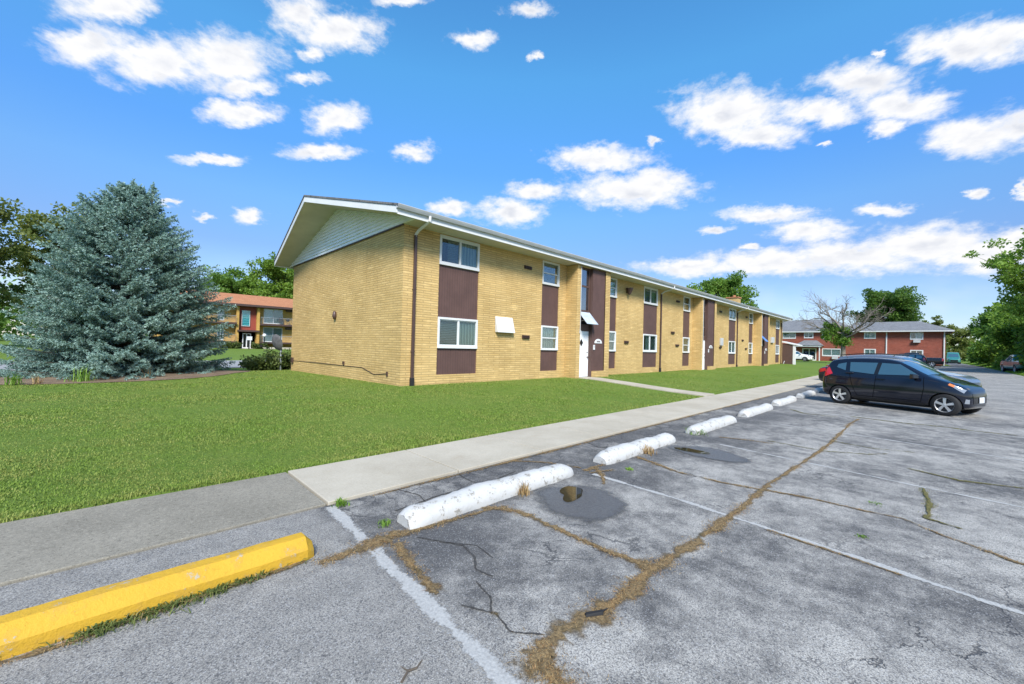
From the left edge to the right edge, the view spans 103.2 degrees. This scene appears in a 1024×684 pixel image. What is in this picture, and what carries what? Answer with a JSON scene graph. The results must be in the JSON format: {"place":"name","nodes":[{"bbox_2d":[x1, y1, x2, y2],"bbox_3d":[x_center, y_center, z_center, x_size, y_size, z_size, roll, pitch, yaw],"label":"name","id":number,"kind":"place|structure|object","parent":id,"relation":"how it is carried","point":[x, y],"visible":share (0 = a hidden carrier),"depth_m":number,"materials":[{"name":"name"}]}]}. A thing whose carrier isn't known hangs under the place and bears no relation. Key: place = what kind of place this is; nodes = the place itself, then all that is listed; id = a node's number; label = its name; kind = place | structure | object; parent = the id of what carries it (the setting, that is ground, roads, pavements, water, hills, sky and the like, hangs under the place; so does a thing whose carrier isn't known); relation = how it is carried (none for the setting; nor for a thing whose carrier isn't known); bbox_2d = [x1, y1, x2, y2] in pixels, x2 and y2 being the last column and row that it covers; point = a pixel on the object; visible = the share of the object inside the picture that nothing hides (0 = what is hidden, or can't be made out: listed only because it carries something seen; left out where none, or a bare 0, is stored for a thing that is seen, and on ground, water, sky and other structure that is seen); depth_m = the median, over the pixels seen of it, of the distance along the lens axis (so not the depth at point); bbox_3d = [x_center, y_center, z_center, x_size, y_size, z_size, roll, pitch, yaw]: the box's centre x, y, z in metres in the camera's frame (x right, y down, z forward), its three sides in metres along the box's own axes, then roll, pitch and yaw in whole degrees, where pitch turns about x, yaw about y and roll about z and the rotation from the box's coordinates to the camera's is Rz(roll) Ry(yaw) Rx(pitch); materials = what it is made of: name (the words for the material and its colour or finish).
{"place":"outdoors","nodes":[
{"label":"outdoors","id":0,"kind":"place"},
{"bbox_2d":[0,360,241,369],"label":"street","id":1,"kind":"structure","parent":0,"point":[233,365],"depth_m":25.79,"materials":[{"name":"grey asphalt"}]},
{"bbox_2d":[0,472,325,586],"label":"footway","id":2,"kind":"structure","parent":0,"point":[36,547],"depth_m":3.33,"materials":[{"name":"grey concrete"}]},
{"bbox_2d":[0,335,1021,522],"bbox_3d":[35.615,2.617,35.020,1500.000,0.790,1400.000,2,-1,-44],"label":"ground","id":3,"kind":"structure","parent":0,"point":[802,368],"depth_m":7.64,"materials":[{"name":"green plant"}]},
{"bbox_2d":[0,197,50,309],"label":"oak tree","id":4,"kind":"object","parent":3,"relation":"on","point":[11,251],"visible":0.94,"depth_m":39.29,"materials":[{"name":"green plant"}]},
{"bbox_2d":[0,201,115,309],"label":"oak tree","id":5,"kind":"object","parent":3,"relation":"on","point":[31,219],"visible":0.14,"depth_m":44.54,"materials":[{"name":"green plant"}]},
{"bbox_2d":[0,275,151,340],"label":"woods","id":6,"kind":"object","parent":3,"relation":"on","point":[4,322],"visible":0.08,"depth_m":69.08,"materials":[{"name":"green plant"}]},
{"bbox_2d":[0,370,248,384],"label":"mulch bed","id":7,"kind":"object","parent":3,"relation":"on","point":[166,376],"visible":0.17,"depth_m":13.72,"materials":[{"name":"brown soil"}]},
{"bbox_2d":[2,373,24,384],"bbox_3d":[-14.659,1.035,11.932,0.669,0.423,0.635,2,-1,-44],"label":"bed plant","id":8,"kind":"object","parent":7,"relation":"on","point":[13,379],"visible":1,"depth_m":11.90,"materials":[{"name":"green plant"}]},
{"bbox_2d":[32,375,43,383],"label":"bed plant","id":9,"kind":"object","parent":7,"relation":"on","point":[36,379],"visible":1,"depth_m":12.16,"materials":[{"name":"beige plant"}]},
{"bbox_2d":[64,362,96,382],"bbox_3d":[-13.745,0.958,12.891,1.257,0.610,1.041,2,-1,-44],"label":"bed plant","id":10,"kind":"object","parent":7,"relation":"on","point":[87,376],"visible":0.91,"depth_m":12.85,"materials":[{"name":"green plant"}]},
{"bbox_2d":[0,178,236,380],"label":"blue spruce","id":11,"kind":"object","parent":7,"relation":"on","point":[79,308],"visible":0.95,"depth_m":14.70,"materials":[{"name":"green plant"}]},
{"bbox_2d":[152,290,292,348],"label":"balcony building","id":12,"kind":"structure","parent":3,"relation":"on","point":[256,318],"depth_m":59.58,"materials":[{"name":"brick"}]},
{"bbox_2d":[241,310,249,325],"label":"window","id":13,"kind":"structure","parent":12,"relation":"in","point":[245,314],"depth_m":58.74,"materials":[{"name":"teal glass"}]},
{"bbox_2d":[242,333,250,347],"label":"entrance door","id":14,"kind":"structure","parent":12,"relation":"in","point":[244,335],"depth_m":58.92,"materials":[{"name":"clear glass"}]},
{"bbox_2d":[263,327,281,341],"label":"window","id":15,"kind":"structure","parent":12,"relation":"in","point":[269,331],"depth_m":61.47,"materials":[{"name":"clear glass"}]},
{"bbox_2d":[264,309,282,323],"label":"window","id":16,"kind":"structure","parent":12,"relation":"in","point":[274,315],"depth_m":61.55,"materials":[{"name":"clear glass"}]},
{"bbox_2d":[186,265,259,294],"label":"maple tree","id":17,"kind":"object","parent":3,"relation":"on","point":[226,282],"visible":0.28,"depth_m":72.94,"materials":[{"name":"green plant"}]},
{"bbox_2d":[221,340,242,348],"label":"shrub","id":18,"kind":"object","parent":3,"relation":"on","point":[233,345],"visible":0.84,"depth_m":55.73,"materials":[{"name":"green plant"}]},
{"bbox_2d":[247,336,251,348],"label":"notice post","id":19,"kind":"object","parent":3,"relation":"on","point":[249,338],"visible":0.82,"depth_m":54.36,"materials":[{"name":"white metal"}]},
{"bbox_2d":[250,342,268,348],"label":"shrub","id":20,"kind":"object","parent":3,"relation":"on","point":[255,345],"visible":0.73,"depth_m":58.15,"materials":[{"name":"green plant"}]},
{"bbox_2d":[238,352,290,369],"bbox_3d":[-12.861,1.001,21.324,2.700,1.169,2.266,2,-1,-44],"label":"juniper shrub","id":21,"kind":"object","parent":3,"relation":"on","point":[260,362],"visible":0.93,"depth_m":20.76,"materials":[{"name":"green plant"}]},
{"bbox_2d":[239,251,293,298],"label":"maple tree","id":22,"kind":"object","parent":3,"relation":"on","point":[282,280],"visible":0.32,"depth_m":74.48,"materials":[{"name":"green plant"}]},
{"bbox_2d":[260,334,282,369],"bbox_3d":[-12.190,0.570,20.684,1.036,1.956,0.772,17,-16,-88],"label":"satellite dish","id":23,"kind":"object","parent":3,"relation":"on","point":[277,343],"visible":0.96,"depth_m":20.92,"materials":[{"name":"metal"}]},
{"bbox_2d":[258,346,290,369],"bbox_3d":[-12.068,0.912,22.141,2.329,1.452,2.502,1,-1,8],"label":"juniper shrub","id":24,"kind":"object","parent":3,"relation":"on","point":[273,354],"visible":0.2,"depth_m":21.51,"materials":[{"name":"green plant"}]},
{"bbox_2d":[274,195,801,385],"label":"apartment building","id":25,"kind":"structure","parent":3,"relation":"on","point":[395,294],"depth_m":15.81,"materials":[{"name":"brick"}]},
{"bbox_2d":[437,317,477,348],"bbox_3d":[-1.833,-0.288,13.664,1.660,1.010,0.130,2,-1,-44],"label":"window","id":26,"kind":"structure","parent":25,"relation":"in","point":[459,333],"depth_m":13.65,"materials":[{"name":"clear glass"}]},
{"bbox_2d":[439,234,479,271],"bbox_3d":[-1.784,-2.976,13.716,1.660,0.968,0.190,2,-1,-44],"label":"window","id":27,"kind":"structure","parent":25,"relation":"in","point":[454,252],"depth_m":13.68,"materials":[{"name":"clear glass"}]},
{"bbox_2d":[541,325,557,349],"bbox_3d":[1.543,-0.163,16.982,1.090,1.010,0.130,2,-1,-44],"label":"window","id":28,"kind":"structure","parent":25,"relation":"in","point":[549,334],"depth_m":17.05,"materials":[{"name":"clear glass"}]},
{"bbox_2d":[542,260,559,286],"bbox_3d":[1.613,-2.851,17.013,1.090,0.968,0.130,2,-1,-44],"label":"window","id":29,"kind":"structure","parent":25,"relation":"in","point":[551,271],"depth_m":17.09,"materials":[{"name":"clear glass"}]},
{"bbox_2d":[579,331,588,376],"bbox_3d":[3.111,0.527,17.927,0.906,2.015,0.123,2,-1,-44],"label":"door","id":30,"kind":"structure","parent":25,"relation":"in","point":[583,362],"depth_m":18.02,"materials":[{"name":"white metal"}]},
{"bbox_2d":[581,267,592,376],"bbox_3d":[3.188,-0.830,17.903,0.970,4.930,0.208,2,-1,-44],"label":"stair window","id":31,"kind":"structure","parent":25,"relation":"in","point":[587,274],"depth_m":18.17,"materials":[{"name":"brown paint"}]},
{"bbox_2d":[609,331,615,350],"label":"window","id":32,"kind":"structure","parent":25,"relation":"in","point":[612,334],"depth_m":20.48,"materials":[{"name":"clear glass"}]},
{"bbox_2d":[610,278,616,297],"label":"window","id":33,"kind":"structure","parent":25,"relation":"in","point":[613,284],"depth_m":20.49,"materials":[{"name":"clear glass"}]},
{"bbox_2d":[643,334,656,351],"bbox_3d":[7.821,0.071,23.194,1.660,1.010,0.190,2,-1,-44],"label":"window","id":34,"kind":"structure","parent":25,"relation":"in","point":[649,340],"depth_m":23.21,"materials":[{"name":"clear glass"}]},
{"bbox_2d":[644,286,657,305],"bbox_3d":[7.912,-2.617,23.203,1.660,0.968,0.130,2,-1,-44],"label":"window","id":35,"kind":"structure","parent":25,"relation":"in","point":[649,293],"depth_m":23.22,"materials":[{"name":"clear glass"}]},
{"bbox_2d":[682,337,689,352],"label":"window","id":36,"kind":"structure","parent":25,"relation":"in","point":[686,341],"depth_m":26.79,"materials":[{"name":"clear glass"}]},
{"bbox_2d":[683,296,690,311],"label":"window","id":37,"kind":"structure","parent":25,"relation":"in","point":[685,304],"depth_m":26.74,"materials":[{"name":"clear glass"}]},
{"bbox_2d":[702,340,704,369],"bbox_3d":[12.901,0.890,27.603,0.906,2.015,0.045,2,-1,-44],"label":"door","id":38,"kind":"structure","parent":25,"relation":"in","point":[704,340],"depth_m":27.78,"materials":[{"name":"white metal"}]},
{"bbox_2d":[703,299,707,369],"bbox_3d":[13.005,-0.466,27.551,0.970,4.930,0.208,2,-1,-44],"label":"stair window","id":39,"kind":"structure","parent":25,"relation":"in","point":[705,337],"depth_m":27.85,"materials":[{"name":"brown paint"}]},
{"bbox_2d":[728,341,735,353],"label":"window","id":40,"kind":"structure","parent":25,"relation":"in","point":[731,346],"depth_m":32.99,"materials":[{"name":"clear glass"}]},
{"bbox_2d":[729,308,735,320],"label":"window","id":41,"kind":"structure","parent":25,"relation":"in","point":[732,312],"depth_m":33.09,"materials":[{"name":"clear glass"}]},
{"bbox_2d":[748,343,752,353],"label":"window","id":42,"kind":"structure","parent":25,"relation":"in","point":[750,346],"depth_m":36.76,"materials":[{"name":"clear glass"}]},
{"bbox_2d":[749,313,752,323],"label":"window","id":43,"kind":"structure","parent":25,"relation":"in","point":[750,314],"depth_m":36.68,"materials":[{"name":"clear glass"}]},
{"bbox_2d":[762,315,764,365],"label":"stair window","id":44,"kind":"structure","parent":25,"relation":"in","point":[763,326],"depth_m":37.63,"materials":[{"name":"brown paint"}]},
{"bbox_2d":[775,345,778,354],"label":"window","id":45,"kind":"structure","parent":25,"relation":"in","point":[777,346],"depth_m":43.22,"materials":[{"name":"clear glass"}]},
{"bbox_2d":[776,320,779,328],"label":"window","id":46,"kind":"structure","parent":25,"relation":"in","point":[777,321],"depth_m":43.19,"materials":[{"name":"clear glass"}]},
{"bbox_2d":[686,283,714,294],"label":"maple tree","id":47,"kind":"object","parent":3,"relation":"on","point":[695,287],"visible":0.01,"depth_m":64.80,"materials":[{"name":"green plant"}]},
{"bbox_2d":[698,270,760,308],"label":"maple tree","id":48,"kind":"object","parent":3,"relation":"on","point":[721,287],"visible":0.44,"depth_m":65.16,"materials":[{"name":"green plant"}]},
{"bbox_2d":[796,351,813,360],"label":"parked car","id":49,"kind":"object","parent":3,"relation":"on","point":[801,356],"visible":0.51,"depth_m":64.66,"materials":[{"name":"white paint"}]},
{"bbox_2d":[792,290,895,356],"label":"half dead tree","id":50,"kind":"object","parent":3,"relation":"on","point":[843,334],"visible":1,"depth_m":54.99,"materials":[{"name":"grey plant"}]},
{"bbox_2d":[782,320,954,365],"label":"brick building","id":51,"kind":"structure","parent":3,"relation":"on","point":[925,339],"depth_m":65.68,"materials":[{"name":"red brick"}]},
{"bbox_2d":[783,333,795,338],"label":"window","id":52,"kind":"structure","parent":51,"relation":"in","point":[785,335],"depth_m":73.68,"materials":[{"name":"clear glass"}]},
{"bbox_2d":[804,332,813,337],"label":"window","id":53,"kind":"structure","parent":51,"relation":"in","point":[807,334],"depth_m":71.66,"materials":[{"name":"clear glass"}]},
{"bbox_2d":[802,348,815,360],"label":"entrance doors","id":54,"kind":"structure","parent":51,"relation":"in","point":[808,351],"depth_m":71.49,"materials":[{"name":"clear glass"}]},
{"bbox_2d":[822,348,840,356],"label":"window","id":55,"kind":"structure","parent":51,"relation":"in","point":[825,352],"depth_m":69.31,"materials":[{"name":"clear glass"}]},
{"bbox_2d":[864,332,875,338],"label":"window","id":56,"kind":"structure","parent":51,"relation":"in","point":[867,335],"depth_m":65.86,"materials":[{"name":"clear glass"}]},
{"bbox_2d":[864,349,875,354],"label":"window","id":57,"kind":"structure","parent":51,"relation":"in","point":[865,350],"depth_m":65.81,"materials":[{"name":"clear glass"}]},
{"bbox_2d":[910,332,922,339],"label":"window","id":58,"kind":"structure","parent":51,"relation":"in","point":[913,335],"depth_m":62.02,"materials":[{"name":"clear glass"}]},
{"bbox_2d":[910,350,922,354],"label":"window","id":59,"kind":"structure","parent":51,"relation":"in","point":[911,351],"depth_m":61.97,"materials":[{"name":"clear glass"}]},
{"bbox_2d":[845,285,926,321],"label":"maple tree","id":60,"kind":"object","parent":3,"relation":"on","point":[902,303],"visible":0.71,"depth_m":93.94,"materials":[{"name":"green plant"}]},
{"bbox_2d":[921,315,976,359],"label":"roadside tree","id":61,"kind":"object","parent":3,"relation":"on","point":[964,340],"visible":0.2,"depth_m":110.76,"materials":[{"name":"green plant"}]},
{"bbox_2d":[945,337,980,361],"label":"woods","id":62,"kind":"object","parent":3,"relation":"on","point":[968,348],"depth_m":132.70,"materials":[{"name":"green plant"}]},
{"bbox_2d":[965,312,986,362],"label":"roadside tree","id":63,"kind":"object","parent":3,"relation":"on","point":[972,326],"visible":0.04,"depth_m":81.69,"materials":[{"name":"green plant"}]},
{"bbox_2d":[966,306,997,363],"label":"roadside tree","id":64,"kind":"object","parent":3,"relation":"on","point":[980,352],"visible":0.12,"depth_m":67.89,"materials":[{"name":"green plant"}]},
{"bbox_2d":[980,314,1000,365],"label":"roadside tree","id":65,"kind":"object","parent":3,"relation":"on","point":[992,353],"visible":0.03,"depth_m":57.27,"materials":[{"name":"green plant"}]},
{"bbox_2d":[962,228,1023,324],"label":"honey locust","id":66,"kind":"object","parent":3,"relation":"on","point":[1011,271],"visible":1,"depth_m":36.90,"materials":[{"name":"green plant"}]},
{"bbox_2d":[964,362,1023,375],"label":"verge weeds","id":67,"kind":"object","parent":3,"relation":"on","point":[1018,372],"visible":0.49,"depth_m":53.25,"materials":[{"name":"green plant"}]},
{"bbox_2d":[981,302,1013,367],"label":"roadside tree","id":68,"kind":"object","parent":3,"relation":"on","point":[1003,353],"visible":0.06,"depth_m":49.96,"materials":[{"name":"green plant"}]},
{"bbox_2d":[978,292,1023,369],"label":"roadside tree","id":69,"kind":"object","parent":3,"relation":"on","point":[1001,333],"visible":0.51,"depth_m":44.85,"materials":[{"name":"green plant"}]},
{"bbox_2d":[1010,297,1023,371],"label":"roadside tree","id":70,"kind":"object","parent":3,"relation":"on","point":[1020,346],"visible":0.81,"depth_m":39.23,"materials":[{"name":"green plant"}]},
{"bbox_2d":[0,366,1023,683],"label":"parking lot","id":71,"kind":"structure","parent":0,"point":[742,602],"depth_m":2.74,"materials":[{"name":"grey asphalt"}]},
{"bbox_2d":[0,557,310,661],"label":"kerb weeds","id":72,"kind":"object","parent":71,"relation":"on","point":[93,630],"visible":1,"depth_m":2.27,"materials":[{"name":"green plant"}]},
{"bbox_2d":[0,532,313,660],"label":"parking kerb","id":73,"kind":"structure","parent":71,"relation":"on","point":[22,631],"depth_m":2.28,"materials":[{"name":"yellow paint"}]},
{"bbox_2d":[331,497,349,506],"bbox_3d":[-1.635,1.514,3.851,0.204,0.070,0.210,2,-1,-44],"label":"weed","id":74,"kind":"object","parent":71,"relation":"on","point":[340,501],"visible":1,"depth_m":3.85,"materials":[{"name":"green plant"}]},
{"bbox_2d":[376,518,392,527],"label":"weed","id":75,"kind":"object","parent":71,"relation":"on","point":[384,523],"visible":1,"depth_m":3.46,"materials":[{"name":"green plant"}]},
{"bbox_2d":[400,659,422,682],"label":"twig","id":76,"kind":"object","parent":71,"relation":"on","point":[407,671],"visible":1,"depth_m":1.91,"materials":[{"name":"brown plant"}]},
{"bbox_2d":[397,463,573,529],"bbox_3d":[-0.121,1.512,4.248,2.270,0.168,0.291,2,-1,-44],"label":"wheel stop","id":77,"kind":"object","parent":71,"relation":"on","point":[475,496],"visible":0.99,"depth_m":3.91,"materials":[{"name":"white paint"}]},
{"bbox_2d":[395,443,607,634],"bbox_3d":[0.011,1.599,4.664,2.037,0.001,4.657,1,-1,20],"label":"open crack","id":78,"kind":"object","parent":71,"relation":"on","point":[475,564],"visible":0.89,"depth_m":2.86,"materials":[{"name":"black asphalt"}]},
{"bbox_2d":[0,397,1023,683],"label":"crack debris","id":79,"kind":"object","parent":71,"relation":"on","point":[554,637],"visible":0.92,"depth_m":2.85,"materials":[{"name":"brown soil"}]},
{"bbox_2d":[585,608,607,616],"bbox_3d":[0.496,1.569,2.360,0.159,0.018,0.043,2,-1,-16],"label":"bark chip","id":80,"kind":"object","parent":79,"relation":"on","point":[594,613],"visible":1,"depth_m":2.35,"materials":[{"name":"grey wood"}]},
{"bbox_2d":[0,396,1023,683],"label":"dry weeds","id":81,"kind":"object","parent":71,"relation":"on","point":[610,606],"visible":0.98,"depth_m":2.96,"materials":[{"name":"brown plant"}]},
{"bbox_2d":[515,480,530,496],"bbox_3d":[0.109,1.522,4.282,0.211,0.153,0.236,2,-1,-20],"label":"weed","id":82,"kind":"object","parent":71,"relation":"on","point":[526,490],"visible":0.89,"depth_m":4.26,"materials":[{"name":"beige plant"}]},
{"bbox_2d":[593,433,675,464],"bbox_3d":[1.961,1.589,6.265,2.190,0.166,0.298,2,-1,-44],"label":"wheel stop","id":83,"kind":"object","parent":71,"relation":"on","point":[616,453],"visible":0.98,"depth_m":5.90,"materials":[{"name":"white paint"}]},
{"bbox_2d":[560,447,709,501],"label":"puddle","id":84,"kind":"object","parent":71,"relation":"on","point":[571,493],"visible":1,"depth_m":4.38,"materials":[{"name":"liquid"}]},
{"bbox_2d":[537,446,748,520],"bbox_3d":[1.846,1.649,5.083,4.065,0.001,1.377,2,-1,-44],"label":"wet patch","id":85,"kind":"object","parent":71,"relation":"on","point":[591,503],"visible":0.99,"depth_m":4.10,"materials":[{"name":"liquid"}]},
{"bbox_2d":[642,444,656,455],"bbox_3d":[1.998,1.597,6.080,0.299,0.144,0.323,2,-1,-16],"label":"weed","id":86,"kind":"object","parent":71,"relation":"on","point":[649,450],"visible":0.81,"depth_m":6.07,"materials":[{"name":"beige plant"}]},
{"bbox_2d":[326,410,1023,683],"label":"parking line","id":87,"kind":"object","parent":71,"relation":"on","point":[482,656],"visible":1,"depth_m":2.63,"materials":[{"name":"paint"}]},
{"bbox_2d":[685,415,736,434],"bbox_3d":[4.145,1.669,8.364,2.248,0.168,0.298,2,-1,-44],"label":"wheel stop","id":88,"kind":"object","parent":71,"relation":"on","point":[711,424],"visible":0.99,"depth_m":8.07,"materials":[{"name":"white paint"}]},
{"bbox_2d":[737,403,772,417],"bbox_3d":[6.384,1.754,10.600,2.359,0.166,0.296,2,-1,-44],"label":"wheel stop","id":89,"kind":"object","parent":71,"relation":"on","point":[754,410],"visible":1,"depth_m":10.21,"materials":[{"name":"white paint"}]},
{"bbox_2d":[771,396,796,405],"bbox_3d":[8.599,1.834,12.803,2.310,0.169,0.290,2,-1,-44],"label":"wheel stop","id":90,"kind":"object","parent":71,"relation":"on","point":[784,401],"visible":0.98,"depth_m":12.36,"materials":[{"name":"white paint"}]},
{"bbox_2d":[796,390,815,397],"bbox_3d":[10.953,1.921,15.114,2.309,0.170,0.295,2,-1,-44],"label":"wheel stop","id":91,"kind":"object","parent":71,"relation":"on","point":[807,393],"visible":1,"depth_m":14.72,"materials":[{"name":"white paint"}]},
{"bbox_2d":[813,387,823,392],"bbox_3d":[13.127,2.003,17.249,2.203,0.167,0.294,2,-1,-44],"label":"wheel stop","id":92,"kind":"object","parent":71,"relation":"on","point":[818,390],"visible":0.67,"depth_m":16.53,"materials":[{"name":"white paint"}]},
{"bbox_2d":[818,366,827,380],"bbox_3d":[15.820,1.405,16.959,2.131,1.436,4.755,2,-1,-31],"label":"parked car","id":93,"kind":"object","parent":71,"relation":"on","point":[822,370],"visible":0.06,"depth_m":18.41,"materials":[{"name":"black paint"}]},
{"bbox_2d":[768,409,1021,528],"bbox_3d":[6.283,1.786,7.112,8.027,0.006,3.992,2,-1,-44],"label":"crack moss","id":94,"kind":"object","parent":71,"relation":"on","point":[928,509],"visible":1,"depth_m":4.94,"materials":[{"name":"brown plant"}]},
{"bbox_2d":[823,354,986,415],"bbox_3d":[11.699,1.188,12.310,1.982,1.611,3.476,2,-1,-26],"label":"parked car","id":95,"kind":"object","parent":71,"relation":"on","point":[888,380],"visible":1,"depth_m":11.76,"materials":[{"name":"black paint"}]},
{"bbox_2d":[838,353,981,386],"bbox_3d":[13.884,1.221,14.508,2.002,1.669,3.777,2,-1,-28],"label":"parked car","id":96,"kind":"object","parent":71,"relation":"on","point":[971,379],"visible":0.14,"depth_m":14.22,"materials":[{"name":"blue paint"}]},
{"bbox_2d":[899,353,927,364],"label":"parked car","id":97,"kind":"object","parent":71,"relation":"on","point":[921,357],"visible":0.22,"depth_m":46.39,"materials":[{"name":"blue paint"}]},
{"bbox_2d":[904,353,943,366],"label":"pickup truck","id":98,"kind":"object","parent":71,"relation":"on","point":[933,362],"visible":0.28,"depth_m":51.00,"materials":[{"name":"black paint"}]},
{"bbox_2d":[1000,354,1023,371],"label":"pickup truck","id":99,"kind":"object","parent":71,"relation":"on","point":[1008,364],"visible":0.87,"depth_m":41.10,"materials":[{"name":"red paint"}]},
{"bbox_2d":[0,0,1023,349],"label":"sky","id":100,"kind":"structure","parent":0,"point":[828,149],"materials":[{"name":"blue"}]},
{"bbox_2d":[288,375,822,505],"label":"sidewalk","id":101,"kind":"structure","parent":0,"point":[329,484],"depth_m":5.90,"materials":[{"name":"concrete"}]},
{"bbox_2d":[588,378,713,396],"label":"path","id":102,"kind":"structure","parent":0,"point":[655,387],"depth_m":15.44,"materials":[{"name":"concrete"}]},
{"bbox_2d":[947,363,984,367],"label":"road","id":103,"kind":"structure","parent":0,"point":[959,365],"depth_m":67.22,"materials":[{"name":"grey asphalt"}]},
{"bbox_2d":[945,352,961,363],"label":"car","id":104,"kind":"object","parent":103,"relation":"on","point":[952,357],"visible":0.98,"depth_m":81.14,"materials":[{"name":"teal paint"}]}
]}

